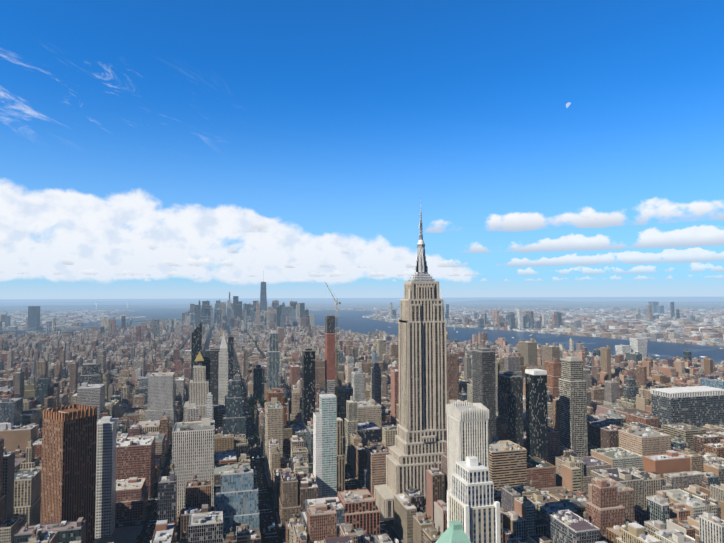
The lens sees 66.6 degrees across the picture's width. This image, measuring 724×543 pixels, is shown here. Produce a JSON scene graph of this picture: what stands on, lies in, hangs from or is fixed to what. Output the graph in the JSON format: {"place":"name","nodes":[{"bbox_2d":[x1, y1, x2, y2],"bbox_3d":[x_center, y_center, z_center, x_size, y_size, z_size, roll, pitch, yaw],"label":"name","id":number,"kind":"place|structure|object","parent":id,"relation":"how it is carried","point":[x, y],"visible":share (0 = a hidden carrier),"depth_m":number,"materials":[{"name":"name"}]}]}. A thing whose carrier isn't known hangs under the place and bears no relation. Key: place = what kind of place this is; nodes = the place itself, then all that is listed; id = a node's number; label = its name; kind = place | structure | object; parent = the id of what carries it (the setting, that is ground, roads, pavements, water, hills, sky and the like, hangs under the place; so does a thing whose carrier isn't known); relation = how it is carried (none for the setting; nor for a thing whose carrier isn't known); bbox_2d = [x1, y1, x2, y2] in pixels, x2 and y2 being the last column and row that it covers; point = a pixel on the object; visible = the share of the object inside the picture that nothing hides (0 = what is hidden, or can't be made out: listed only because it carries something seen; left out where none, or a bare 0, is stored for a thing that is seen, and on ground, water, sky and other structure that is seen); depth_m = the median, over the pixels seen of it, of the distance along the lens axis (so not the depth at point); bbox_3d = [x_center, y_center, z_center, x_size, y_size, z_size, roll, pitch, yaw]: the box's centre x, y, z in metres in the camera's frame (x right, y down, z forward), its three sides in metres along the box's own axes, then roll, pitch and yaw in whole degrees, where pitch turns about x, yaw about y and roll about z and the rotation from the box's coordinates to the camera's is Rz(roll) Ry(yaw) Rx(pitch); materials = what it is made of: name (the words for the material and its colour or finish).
{"place":"outdoors","nodes":[
{"label":"outdoors","id":0,"kind":"place"},
{"bbox_2d":[63,326,401,542],"bbox_3d":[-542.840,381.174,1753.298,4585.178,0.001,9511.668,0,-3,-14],"label":"manhattan roads","id":1,"kind":"structure","parent":0,"point":[263,497],"depth_m":851.71,"materials":[{"name":"grey asphalt"}]},
{"bbox_2d":[0,302,348,340],"bbox_3d":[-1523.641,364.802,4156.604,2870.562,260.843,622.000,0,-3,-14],"label":"city","id":2,"kind":"object","parent":1,"relation":"on","point":[104,332],"visible":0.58,"depth_m":4203.74},
{"bbox_2d":[45,300,313,333],"bbox_3d":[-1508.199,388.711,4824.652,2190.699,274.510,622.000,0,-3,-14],"label":"city","id":3,"kind":"object","parent":1,"relation":"on","point":[295,311],"visible":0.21,"depth_m":4866.57},
{"bbox_2d":[2,325,397,347],"bbox_3d":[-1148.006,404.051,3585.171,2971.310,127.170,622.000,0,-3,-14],"label":"city","id":4,"kind":"object","parent":1,"relation":"on","point":[122,340],"visible":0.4,"depth_m":3578.80},
{"bbox_2d":[159,292,242,323],"bbox_3d":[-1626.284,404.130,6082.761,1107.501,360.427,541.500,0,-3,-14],"label":"city","id":5,"kind":"object","parent":1,"relation":"on","point":[218,301],"visible":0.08,"depth_m":5909.95},
{"bbox_2d":[130,299,296,328],"bbox_3d":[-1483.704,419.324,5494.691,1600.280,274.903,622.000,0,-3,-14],"label":"city","id":6,"kind":"object","parent":1,"relation":"on","point":[205,304],"visible":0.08,"depth_m":5391.03},
{"bbox_2d":[64,340,390,540],"bbox_3d":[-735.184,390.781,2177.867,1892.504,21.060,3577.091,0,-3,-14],"label":"park trees","id":7,"kind":"object","parent":1,"relation":"on","point":[252,404],"visible":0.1,"depth_m":1335.12,"materials":[{"name":"green plant"}]},
{"bbox_2d":[0,326,497,359],"bbox_3d":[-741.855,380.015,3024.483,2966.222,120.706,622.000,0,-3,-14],"label":"city","id":8,"kind":"object","parent":1,"relation":"on","point":[22,350],"visible":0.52,"depth_m":2969.89},
{"bbox_2d":[0,331,612,376],"bbox_3d":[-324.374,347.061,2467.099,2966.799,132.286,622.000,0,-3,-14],"label":"city","id":9,"kind":"object","parent":1,"relation":"on","point":[9,361],"visible":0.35,"depth_m":2383.50},
{"bbox_2d":[325,282,340,394],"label":"tower crane","id":10,"kind":"object","parent":1,"relation":"on","point":[336,316],"visible":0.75,"depth_m":1130.01,"materials":[{"name":"white metal"}]},
{"bbox_2d":[0,417,723,542],"bbox_3d":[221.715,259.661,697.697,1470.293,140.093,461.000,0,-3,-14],"label":"city","id":11,"kind":"object","parent":1,"relation":"on","point":[635,482],"visible":0.92,"depth_m":680.55},
{"bbox_2d":[0,339,723,498],"bbox_3d":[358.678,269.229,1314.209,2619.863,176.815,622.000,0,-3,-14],"label":"city","id":12,"kind":"object","parent":1,"relation":"on","point":[368,407],"visible":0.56,"depth_m":1165.39},
{"bbox_2d":[0,337,723,412],"bbox_3d":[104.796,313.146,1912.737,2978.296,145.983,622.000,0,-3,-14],"label":"city","id":13,"kind":"object","parent":1,"relation":"on","point":[122,386],"visible":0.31,"depth_m":1766.36},
{"bbox_2d":[40,315,723,542],"bbox_3d":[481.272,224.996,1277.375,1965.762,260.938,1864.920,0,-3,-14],"label":"high-rise buildings","id":14,"kind":"structure","parent":1,"relation":"on","point":[78,469],"depth_m":787.95,"materials":[{"name":"grey concrete"}]},
{"bbox_2d":[37,346,557,542],"bbox_3d":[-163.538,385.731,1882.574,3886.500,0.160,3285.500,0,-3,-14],"label":"sidewalks","id":15,"kind":"structure","parent":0,"point":[129,534],"depth_m":712.88,"materials":[{"name":"grey concrete"}]},
{"bbox_2d":[374,204,446,517],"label":"skyscraper","id":16,"kind":"structure","parent":15,"relation":"on","point":[416,450],"depth_m":777.63,"materials":[{"name":"beige stone"}]},
{"bbox_2d":[0,301,723,363],"bbox_3d":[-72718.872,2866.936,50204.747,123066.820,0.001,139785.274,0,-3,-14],"label":"water","id":17,"kind":"structure","parent":0,"point":[346,320],"depth_m":4992.65,"materials":[{"name":"blue liquid"}]},
{"bbox_2d":[0,301,133,333],"bbox_3d":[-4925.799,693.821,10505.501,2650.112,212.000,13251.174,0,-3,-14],"label":"bridges","id":18,"kind":"structure","parent":17,"relation":"on","point":[48,327],"depth_m":4424.23,"materials":[{"name":"grey metal"}]},
{"bbox_2d":[312,313,723,363],"bbox_3d":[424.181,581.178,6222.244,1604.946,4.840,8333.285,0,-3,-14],"label":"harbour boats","id":19,"kind":"object","parent":17,"relation":"on","point":[613,352],"visible":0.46,"depth_m":3095.33,"materials":[{"name":"white"}]},
{"bbox_2d":[0,297,723,336],"bbox_3d":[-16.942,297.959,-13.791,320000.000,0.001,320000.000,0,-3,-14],"label":"ground","id":20,"kind":"structure","parent":0,"point":[323,306],"depth_m":28551.69,"materials":[{"name":"grey"}]},
{"bbox_2d":[28,270,313,331],"bbox_3d":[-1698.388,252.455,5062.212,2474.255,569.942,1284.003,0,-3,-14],"label":"skyscrapers","id":21,"kind":"structure","parent":20,"relation":"on","point":[33,316],"depth_m":5248.93,"materials":[{"name":"glass"}]},
{"bbox_2d":[133,315,316,321],"bbox_3d":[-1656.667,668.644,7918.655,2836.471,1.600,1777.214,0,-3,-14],"label":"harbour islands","id":22,"kind":"object","parent":20,"relation":"on","point":[164,320],"visible":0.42,"depth_m":7156.67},
{"bbox_2d":[0,301,723,345],"bbox_3d":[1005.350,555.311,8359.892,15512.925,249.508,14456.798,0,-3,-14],"label":"towns","id":23,"kind":"structure","parent":20,"relation":"on","point":[654,321],"depth_m":5709.90,"materials":[{"name":"grey concrete"}]},
{"bbox_2d":[0,300,723,307],"bbox_3d":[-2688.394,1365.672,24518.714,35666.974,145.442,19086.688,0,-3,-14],"label":"horizon hills","id":24,"kind":"structure","parent":0,"point":[514,301],"depth_m":25328.04,"materials":[{"name":"blue"}]},
{"bbox_2d":[0,0,723,298],"label":"sky","id":25,"kind":"structure","parent":0,"point":[150,149],"materials":[{"name":"blue"}]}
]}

